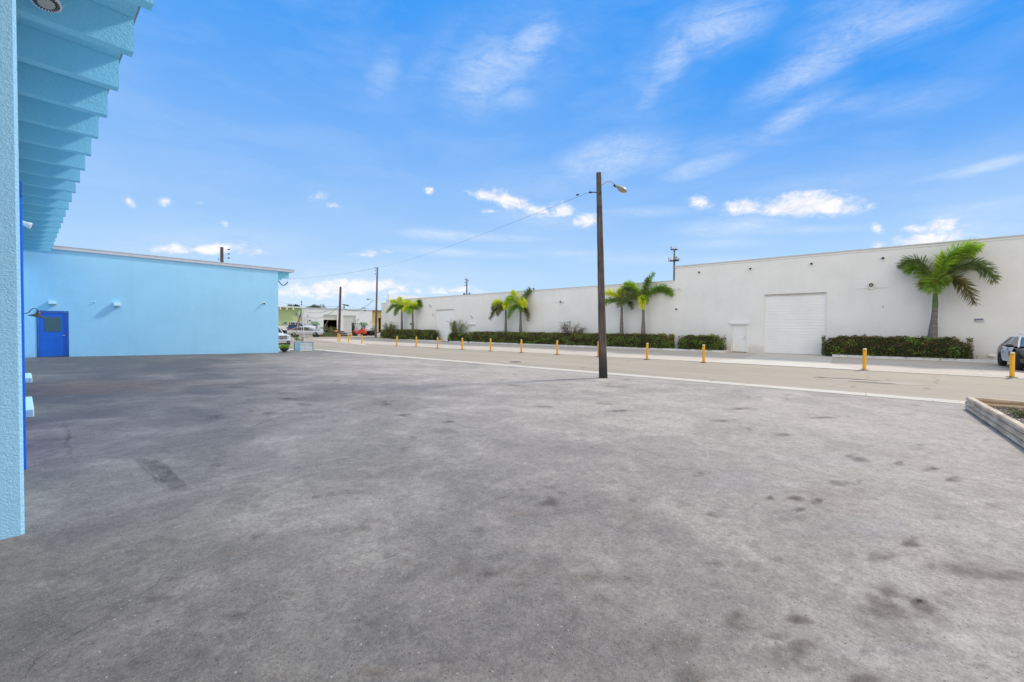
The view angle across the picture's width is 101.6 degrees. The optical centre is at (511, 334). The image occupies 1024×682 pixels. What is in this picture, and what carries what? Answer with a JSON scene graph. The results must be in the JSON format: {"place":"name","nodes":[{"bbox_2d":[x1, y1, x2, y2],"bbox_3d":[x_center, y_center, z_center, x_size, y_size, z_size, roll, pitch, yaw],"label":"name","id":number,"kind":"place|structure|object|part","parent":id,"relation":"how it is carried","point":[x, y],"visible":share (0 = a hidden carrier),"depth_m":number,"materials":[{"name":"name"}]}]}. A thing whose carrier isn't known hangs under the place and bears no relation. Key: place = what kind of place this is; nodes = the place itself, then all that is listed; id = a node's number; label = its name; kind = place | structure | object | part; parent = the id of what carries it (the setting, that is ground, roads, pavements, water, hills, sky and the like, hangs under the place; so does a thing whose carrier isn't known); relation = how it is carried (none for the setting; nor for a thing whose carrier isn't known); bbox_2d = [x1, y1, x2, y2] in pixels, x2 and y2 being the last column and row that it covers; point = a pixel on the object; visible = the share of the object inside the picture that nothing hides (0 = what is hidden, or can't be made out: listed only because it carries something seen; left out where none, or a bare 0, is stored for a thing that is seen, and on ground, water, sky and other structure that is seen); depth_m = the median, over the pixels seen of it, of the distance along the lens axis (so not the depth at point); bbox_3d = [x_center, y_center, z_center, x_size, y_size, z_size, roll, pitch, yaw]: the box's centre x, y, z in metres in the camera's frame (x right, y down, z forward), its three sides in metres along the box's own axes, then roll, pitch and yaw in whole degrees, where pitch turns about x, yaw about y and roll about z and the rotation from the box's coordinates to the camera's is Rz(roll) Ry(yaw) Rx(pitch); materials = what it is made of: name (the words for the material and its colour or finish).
{"place":"outdoors","nodes":[
{"label":"outdoors","id":0,"kind":"place"},
{"bbox_2d":[38,333,380,347],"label":"cross street","id":1,"kind":"structure","parent":0,"point":[342,337],"depth_m":61.23,"materials":[{"name":"grey asphalt"}]},
{"bbox_2d":[218,247,229,261],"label":"utility pole","id":2,"kind":"object","parent":1,"relation":"on","point":[221,254],"visible":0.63,"depth_m":45.93,"materials":[{"name":"brown wood"}]},
{"bbox_2d":[286,325,298,329],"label":"parked car","id":3,"kind":"object","parent":1,"relation":"on","point":[289,327],"visible":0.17,"depth_m":64.48,"materials":[{"name":"black paint"}]},
{"bbox_2d":[278,322,318,332],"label":"pickup truck","id":4,"kind":"object","parent":1,"relation":"on","point":[283,327],"visible":0.3,"depth_m":71.21,"materials":[{"name":"white paint"}]},
{"bbox_2d":[286,327,323,336],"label":"parked car","id":5,"kind":"object","parent":1,"relation":"on","point":[307,331],"visible":0.88,"depth_m":59.74,"materials":[{"name":"silver metal"}]},
{"bbox_2d":[318,325,337,334],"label":"shrub","id":6,"kind":"object","parent":1,"relation":"on","point":[331,330],"visible":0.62,"depth_m":65.33,"materials":[{"name":"green plant"}]},
{"bbox_2d":[321,333,336,336],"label":"grass","id":7,"kind":"structure","parent":1,"relation":"on","point":[329,335],"depth_m":61.80,"materials":[{"name":"green plant"}]},
{"bbox_2d":[338,287,341,333],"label":"utility pole","id":8,"kind":"object","parent":1,"relation":"on","point":[339,319],"visible":0.94,"depth_m":61.87,"materials":[{"name":"brown wood"}]},
{"bbox_2d":[352,323,366,335],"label":"forklift","id":9,"kind":"object","parent":1,"relation":"on","point":[362,331],"visible":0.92,"depth_m":67.51,"materials":[{"name":"orange paint"}]},
{"bbox_2d":[367,267,377,337],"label":"utility pole","id":10,"kind":"object","parent":1,"relation":"on","point":[376,303],"visible":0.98,"depth_m":60.90,"materials":[{"name":"brown wood"}]},
{"bbox_2d":[365,331,379,335],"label":"flatbed trailer","id":11,"kind":"object","parent":1,"relation":"on","point":[370,333],"visible":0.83,"depth_m":68.99,"materials":[{"name":"grey metal"}]},
{"bbox_2d":[333,338,400,345],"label":"apron corner","id":12,"kind":"object","parent":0,"point":[353,341],"visible":0.86,"depth_m":52.73,"materials":[{"name":"concrete"}]},
{"bbox_2d":[0,351,1023,681],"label":"parking lot","id":13,"kind":"structure","parent":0,"point":[300,517],"depth_m":3.18,"materials":[{"name":"grey asphalt"}]},
{"bbox_2d":[25,373,31,382],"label":"concrete block","id":14,"kind":"structure","parent":13,"relation":"on","point":[28,377],"depth_m":10.95,"materials":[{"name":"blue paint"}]},
{"bbox_2d":[26,396,33,416],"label":"concrete block","id":15,"kind":"structure","parent":13,"relation":"on","point":[29,408],"depth_m":6.94,"materials":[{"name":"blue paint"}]},
{"bbox_2d":[279,344,290,351],"bbox_3d":[-15.723,0.963,28.911,0.976,0.578,1.026,0,1,3],"label":"bowl planter","id":16,"kind":"object","parent":13,"relation":"on","point":[284,347],"visible":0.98,"depth_m":28.81,"materials":[{"name":"green plant"}]},
{"bbox_2d":[37,398,1004,658],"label":"lot surface marks","id":17,"kind":"object","parent":13,"relation":"on","point":[617,410],"visible":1,"depth_m":3.91},
{"bbox_2d":[589,172,626,377],"bbox_3d":[3.462,-2.071,15.090,1.376,7.518,0.383,0,1,-4],"label":"utility pole","id":18,"kind":"object","parent":13,"relation":"on","point":[602,348],"visible":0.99,"depth_m":15.01,"materials":[{"name":"brown wood"}]},
{"bbox_2d":[413,192,588,258],"bbox_3d":[-8.583,-7.390,38.054,0.009,3.705,51.281,0,1,-26],"label":"overhead wire","id":19,"kind":"object","parent":18,"relation":"attached to","point":[510,223],"visible":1,"depth_m":20.62,"materials":[{"name":"grey metal"}]},
{"bbox_2d":[965,397,1023,447],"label":"raised bed","id":20,"kind":"object","parent":13,"relation":"on","point":[1011,428],"visible":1,"depth_m":7.70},
{"bbox_2d":[992,407,1023,423],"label":"planting soil","id":21,"kind":"structure","parent":20,"relation":"in","point":[1012,415],"depth_m":8.26,"materials":[{"name":"brown soil"}]},
{"bbox_2d":[994,406,1023,421],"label":"mulch chips","id":22,"kind":"object","parent":21,"relation":"on","point":[1007,412],"visible":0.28,"depth_m":8.51,"materials":[{"name":"brown wood"}]},
{"bbox_2d":[1009,407,1023,417],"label":"grass clump","id":23,"kind":"object","parent":21,"relation":"on","point":[1019,414],"visible":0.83,"depth_m":8.04,"materials":[{"name":"green plant"}]},
{"bbox_2d":[126,22,1009,299],"bbox_3d":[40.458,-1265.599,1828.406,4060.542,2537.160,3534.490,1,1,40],"label":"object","id":24,"kind":"structure","parent":0,"point":[807,202],"depth_m":2689.56,"materials":[{"name":"white"}]},
{"bbox_2d":[289,332,1023,403],"bbox_3d":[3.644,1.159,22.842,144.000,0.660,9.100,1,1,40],"label":"street","id":25,"kind":"structure","parent":0,"point":[955,387],"depth_m":17.24,"materials":[{"name":"grey asphalt"}]},
{"bbox_2d":[0,0,153,539],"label":"blue building","id":26,"kind":"structure","parent":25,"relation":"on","point":[59,75],"depth_m":5.25,"materials":[{"name":"paint"}]},
{"bbox_2d":[19,180,26,469],"bbox_3d":[-6.439,-0.085,5.455,3.720,3.010,0.080,1,1,40],"label":"roller door","id":27,"kind":"structure","parent":26,"relation":"in","point":[20,182],"depth_m":4.28,"materials":[{"name":"blue paint"}]},
{"bbox_2d":[23,221,32,228],"bbox_3d":[-11.286,-2.565,9.656,0.274,0.224,0.150,-1,1,-44],"label":"wall light","id":28,"kind":"object","parent":26,"relation":"attached to","point":[28,224],"visible":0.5,"depth_m":9.67,"materials":[{"name":"white paint"}]},
{"bbox_2d":[24,308,46,318],"bbox_3d":[-17.637,-0.763,15.369,0.500,0.388,0.699,1,1,40],"label":"gooseneck lamp","id":29,"kind":"object","parent":26,"relation":"attached to","point":[37,314],"visible":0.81,"depth_m":15.39,"materials":[{"name":"grey metal"}]},
{"bbox_2d":[30,0,61,12],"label":"spotlight","id":30,"kind":"object","parent":26,"relation":"attached to","point":[53,6],"visible":1,"depth_m":4.56,"materials":[{"name":"white paint"}]},
{"bbox_2d":[23,245,294,356],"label":"blue building","id":31,"kind":"structure","parent":25,"relation":"on","point":[174,306],"depth_m":22.73,"materials":[{"name":"paint"}]},
{"bbox_2d":[48,301,56,304],"bbox_3d":[-22.141,-1.504,20.131,0.150,0.202,0.260,1,1,40],"label":"wall light","id":32,"kind":"object","parent":31,"relation":"attached to","point":[52,302],"visible":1,"depth_m":20.09,"materials":[{"name":"blue paint"}]},
{"bbox_2d":[36,311,68,356],"bbox_3d":[-22.221,0.004,20.228,0.183,2.249,1.047,1,1,40],"label":"door","id":33,"kind":"structure","parent":31,"relation":"in","point":[53,331],"depth_m":20.23,"materials":[{"name":"blue paint"}]},
{"bbox_2d":[113,302,120,306],"bbox_3d":[-20.644,-1.547,21.838,0.220,0.232,0.260,1,1,40],"label":"wall light","id":34,"kind":"object","parent":31,"relation":"attached to","point":[116,304],"visible":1,"depth_m":21.78,"materials":[{"name":"blue paint"}]},
{"bbox_2d":[278,306,303,324],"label":"green building","id":35,"kind":"structure","parent":25,"relation":"on","point":[287,315],"depth_m":94.58,"materials":[{"name":"paint"}]},
{"bbox_2d":[303,307,371,332],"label":"white workshop","id":36,"kind":"structure","parent":25,"relation":"on","point":[348,317],"depth_m":105.09,"materials":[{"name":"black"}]},
{"bbox_2d":[324,315,336,319],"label":"roller door","id":37,"kind":"structure","parent":36,"relation":"in","point":[329,317],"depth_m":102.35,"materials":[{"name":"beige paint"}]},
{"bbox_2d":[343,315,354,332],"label":"roller door","id":38,"kind":"structure","parent":36,"relation":"in","point":[348,320],"depth_m":105.92,"materials":[{"name":"beige paint"}]},
{"bbox_2d":[372,310,380,331],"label":"yellow building","id":39,"kind":"structure","parent":25,"relation":"on","point":[378,320],"depth_m":114.18,"materials":[{"name":"paint"}]},
{"bbox_2d":[378,318,380,331],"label":"doorway","id":40,"kind":"structure","parent":39,"relation":"in","point":[379,319],"depth_m":115.02,"materials":[{"name":"black"}]},
{"bbox_2d":[497,361,530,362],"bbox_3d":[0.164,1.484,22.195,2.034,0.001,1.452,1,1,40],"label":"road patch","id":41,"kind":"object","parent":25,"relation":"on","point":[514,362],"visible":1,"depth_m":21.91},
{"bbox_2d":[554,341,559,354],"bbox_3d":[3.046,0.908,28.150,0.400,0.952,0.220,-2,2,-43],"label":"bollard","id":42,"kind":"object","parent":25,"relation":"on","point":[556,348],"visible":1,"depth_m":28.10,"materials":[{"name":"yellow metal"}]},
{"bbox_2d":[314,349,964,403],"bbox_3d":[19.809,1.857,3.269,94.000,0.001,0.640,1,1,40],"label":"concrete gutter","id":43,"kind":"object","parent":25,"relation":"on","point":[855,393],"visible":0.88,"depth_m":14.12,"materials":[{"name":"grey concrete"}]},
{"bbox_2d":[646,343,648,358],"bbox_3d":[7.846,0.988,24.256,0.400,0.952,0.220,1,1,-40],"label":"bollard","id":44,"kind":"object","parent":25,"relation":"on","point":[647,344],"visible":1,"depth_m":24.21,"materials":[{"name":"yellow metal"}]},
{"bbox_2d":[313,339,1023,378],"bbox_3d":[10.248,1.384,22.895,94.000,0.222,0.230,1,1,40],"label":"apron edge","id":45,"kind":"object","parent":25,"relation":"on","point":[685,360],"visible":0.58,"depth_m":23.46,"materials":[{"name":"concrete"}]},
{"bbox_2d":[668,246,679,279],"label":"cell tower","id":46,"kind":"structure","parent":25,"relation":"on","point":[673,260],"depth_m":189.73,"materials":[{"name":"grey metal"}]},
{"bbox_2d":[381,234,1023,359],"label":"white warehouse","id":47,"kind":"structure","parent":25,"relation":"on","point":[796,304],"depth_m":29.49,"materials":[{"name":"paint"}]},
{"bbox_2d":[436,309,453,341],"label":"roller door","id":48,"kind":"structure","parent":47,"relation":"in","point":[442,325],"depth_m":53.66,"materials":[{"name":"white paint"}]},
{"bbox_2d":[466,323,474,332],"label":"door","id":49,"kind":"structure","parent":47,"relation":"in","point":[470,326],"depth_m":50.27,"materials":[{"name":"white paint"}]},
{"bbox_2d":[730,322,748,352],"bbox_3d":[17.138,0.257,31.500,1.251,2.320,0.310,1,1,40],"label":"door","id":50,"kind":"structure","parent":47,"relation":"in","point":[739,330],"depth_m":31.52,"materials":[{"name":"white paint"}]},
{"bbox_2d":[763,292,826,354],"bbox_3d":[19.839,-0.710,29.380,3.693,4.280,0.080,1,1,40],"label":"roller door","id":51,"kind":"structure","parent":47,"relation":"in","point":[796,323],"depth_m":29.34,"materials":[{"name":"white paint"}]},
{"bbox_2d":[857,283,888,288],"bbox_3d":[22.832,-3.056,26.438,1.556,0.408,0.281,1,1,40],"label":"wall light","id":52,"kind":"object","parent":47,"relation":"attached to","point":[870,285],"visible":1,"depth_m":26.44,"materials":[{"name":"white paint"}]},
{"bbox_2d":[974,319,984,322],"bbox_3d":[26.400,-0.747,23.610,0.416,0.260,0.013,1,1,40],"label":"notice sign","id":53,"kind":"object","parent":47,"relation":"attached to","point":[978,320],"visible":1,"depth_m":23.62,"materials":[{"name":"white"}]},
{"bbox_2d":[701,344,705,362],"bbox_3d":[10.179,1.029,22.188,0.220,0.952,0.400,0,1,30],"label":"bollard","id":54,"kind":"object","parent":25,"relation":"on","point":[703,353],"visible":1,"depth_m":22.13,"materials":[{"name":"yellow metal"}]},
{"bbox_2d":[818,376,887,380],"bbox_3d":[12.533,1.636,15.316,2.123,0.001,0.549,1,1,40],"label":"road patch","id":55,"kind":"object","parent":25,"relation":"on","point":[854,378],"visible":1,"depth_m":15.37,"materials":[{"name":"grey asphalt"}]},
{"bbox_2d":[817,377,931,385],"bbox_3d":[12.500,1.649,14.539,3.202,0.001,1.155,1,1,40],"label":"road line","id":56,"kind":"object","parent":25,"relation":"on","point":[879,382],"visible":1,"depth_m":14.53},
{"bbox_2d":[315,338,1023,377],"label":"parking apron","id":57,"kind":"object","parent":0,"point":[955,368],"visible":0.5,"depth_m":25.96,"materials":[{"name":"concrete"}]},
{"bbox_2d":[403,339,441,341],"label":"planter kerb","id":58,"kind":"structure","parent":57,"relation":"on","point":[423,340],"depth_m":54.23,"materials":[{"name":"white paint"}]},
{"bbox_2d":[469,342,727,352],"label":"planter kerb","id":59,"kind":"structure","parent":57,"relation":"on","point":[721,351],"depth_m":36.58,"materials":[{"name":"white paint"}]},
{"bbox_2d":[832,354,1007,362],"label":"planter kerb","id":60,"kind":"structure","parent":57,"relation":"on","point":[931,359],"depth_m":24.36,"materials":[{"name":"white paint"}]},
{"bbox_2d":[997,333,1023,369],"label":"police car","id":61,"kind":"object","parent":57,"relation":"on","point":[1007,346],"visible":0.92,"depth_m":19.44,"materials":[{"name":"black paint"}]},
{"bbox_3d":[23.907,0.934,20.300,0.068,0.695,1.058,1,1,40],"label":"rear door","id":62,"kind":"part","parent":61,"relation":"part of","materials":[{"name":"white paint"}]},
{"bbox_3d":[23.210,0.946,19.483,0.072,0.695,1.070,1,1,40],"label":"front door","id":63,"kind":"part","parent":61,"relation":"part of","materials":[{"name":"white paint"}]},
{"bbox_2d":[1006,352,1018,377],"bbox_3d":[19.047,1.160,15.908,0.220,0.952,0.400,1,1,33],"label":"bollard","id":64,"kind":"object","parent":57,"relation":"on","point":[1012,366],"visible":1,"depth_m":15.86,"materials":[{"name":"yellow metal"}]},
{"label":"planter soil","id":65,"kind":"structure","parent":57,"relation":"on","visible":0},
{"bbox_2d":[386,296,409,329],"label":"palm tree","id":66,"kind":"object","parent":65,"relation":"on","point":[399,303],"visible":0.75,"depth_m":57.67,"materials":[{"name":"green plant"}]},
{"bbox_2d":[380,329,438,339],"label":"hedge","id":67,"kind":"object","parent":65,"relation":"on","point":[411,334],"visible":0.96,"depth_m":56.33,"materials":[{"name":"green plant"}]},
{"bbox_2d":[383,321,396,329],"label":"shrub","id":68,"kind":"object","parent":67,"relation":"in","point":[392,326],"visible":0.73,"depth_m":60.09,"materials":[{"name":"green plant"}]},
{"bbox_2d":[401,299,422,329],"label":"palm tree","id":69,"kind":"object","parent":65,"relation":"on","point":[410,306],"visible":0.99,"depth_m":55.97,"materials":[{"name":"green plant"}]},
{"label":"planter soil","id":70,"kind":"structure","parent":57,"relation":"on","visible":0},
{"bbox_2d":[447,332,468,341],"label":"hedge","id":71,"kind":"object","parent":70,"relation":"on","point":[454,336],"visible":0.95,"depth_m":50.18,"materials":[{"name":"green plant"}]},
{"bbox_2d":[446,320,467,332],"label":"shrub","id":72,"kind":"object","parent":71,"relation":"on","point":[453,327],"visible":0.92,"depth_m":50.94,"materials":[{"name":"green plant"}]},
{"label":"planter soil","id":73,"kind":"structure","parent":57,"relation":"on","visible":0},
{"bbox_2d":[488,294,513,332],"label":"palm tree","id":74,"kind":"object","parent":73,"relation":"on","point":[497,304],"visible":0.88,"depth_m":45.37,"materials":[{"name":"green plant"}]},
{"bbox_2d":[505,286,531,331],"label":"palm tree","id":75,"kind":"object","parent":73,"relation":"on","point":[520,304],"visible":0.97,"depth_m":44.05,"materials":[{"name":"green plant"}]},
{"bbox_2d":[468,330,674,348],"bbox_3d":[4.073,0.401,41.681,23.722,1.496,1.304,1,1,40],"label":"hedge","id":76,"kind":"object","parent":73,"relation":"on","point":[633,340],"visible":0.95,"depth_m":39.56,"materials":[{"name":"green plant"}]},
{"bbox_2d":[559,320,584,333],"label":"shrub","id":77,"kind":"object","parent":76,"relation":"in","point":[566,330],"visible":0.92,"depth_m":40.43,"materials":[{"name":"green plant"}]},
{"bbox_2d":[605,280,635,333],"bbox_3d":[9.317,-1.789,36.704,2.891,6.010,2.109,1,1,40],"label":"palm tree","id":78,"kind":"object","parent":73,"relation":"on","point":[610,300],"visible":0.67,"depth_m":36.74,"materials":[{"name":"green plant"}]},
{"bbox_2d":[615,272,674,333],"bbox_3d":[11.081,-2.043,35.237,4.747,6.578,2.081,1,1,40],"label":"palm tree","id":79,"kind":"object","parent":73,"relation":"on","point":[642,296],"visible":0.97,"depth_m":35.50,"materials":[{"name":"green plant"}]},
{"bbox_2d":[677,333,726,350],"bbox_3d":[14.757,0.624,32.623,3.579,1.421,1.267,1,1,40],"label":"hedge","id":80,"kind":"object","parent":73,"relation":"on","point":[711,342],"visible":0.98,"depth_m":32.24,"materials":[{"name":"green plant"}]},
{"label":"planter soil","id":81,"kind":"structure","parent":57,"relation":"on","visible":0},
{"bbox_2d":[821,334,973,359],"bbox_3d":[23.113,0.729,25.507,6.907,1.476,1.304,1,1,40],"label":"hedge","id":82,"kind":"object","parent":81,"relation":"on","point":[925,347],"visible":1,"depth_m":24.99,"materials":[{"name":"green plant"}]},
{"bbox_2d":[895,237,1003,338],"bbox_3d":[24.474,-1.968,23.568,4.380,6.918,2.486,1,1,40],"label":"palm tree","id":83,"kind":"object","parent":81,"relation":"on","point":[936,278],"visible":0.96,"depth_m":23.48,"materials":[{"name":"green plant"}]},
{"bbox_2d":[699,353,870,370],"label":"driveway","id":84,"kind":"structure","parent":0,"point":[803,360],"depth_m":23.26,"materials":[{"name":"concrete"}]},
{"bbox_2d":[861,348,866,369],"bbox_3d":[15.645,1.106,18.537,0.220,0.952,0.400,2,1,30],"label":"bollard","id":85,"kind":"object","parent":84,"relation":"on","point":[864,358],"visible":1,"depth_m":18.49,"materials":[{"name":"yellow metal"}]},
{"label":"verge path","id":86,"kind":"structure","parent":0,"visible":0},
{"bbox_2d":[278,326,291,344],"bbox_3d":[-21.590,0.234,36.670,6.255,1.960,2.620,1,1,40],"label":"pickup truck","id":87,"kind":"object","parent":86,"relation":"on","point":[283,338],"visible":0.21,"depth_m":35.13,"materials":[{"name":"white paint"}]},
{"bbox_2d":[294,341,313,350],"bbox_3d":[-15.472,0.910,31.021,0.945,0.734,1.065,1,1,40],"label":"corrugated planter","id":88,"kind":"object","parent":86,"relation":"on","point":[304,346],"visible":0.9,"depth_m":30.76,"materials":[{"name":"metal"}]},
{"bbox_2d":[292,334,307,341],"bbox_3d":[-15.693,0.350,30.888,0.970,0.744,1.310,0,1,-18],"label":"young tree","id":89,"kind":"object","parent":88,"relation":"in","point":[298,339],"visible":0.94,"depth_m":30.86,"materials":[{"name":"green plant"}]},
{"bbox_2d":[296,301,304,341],"bbox_3d":[-15.700,-0.906,31.014,0.670,3.067,0.157,0,1,2],"label":"flagpole","id":90,"kind":"object","parent":88,"relation":"on","point":[299,318],"visible":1,"depth_m":31.00,"materials":[{"name":"white metal"}]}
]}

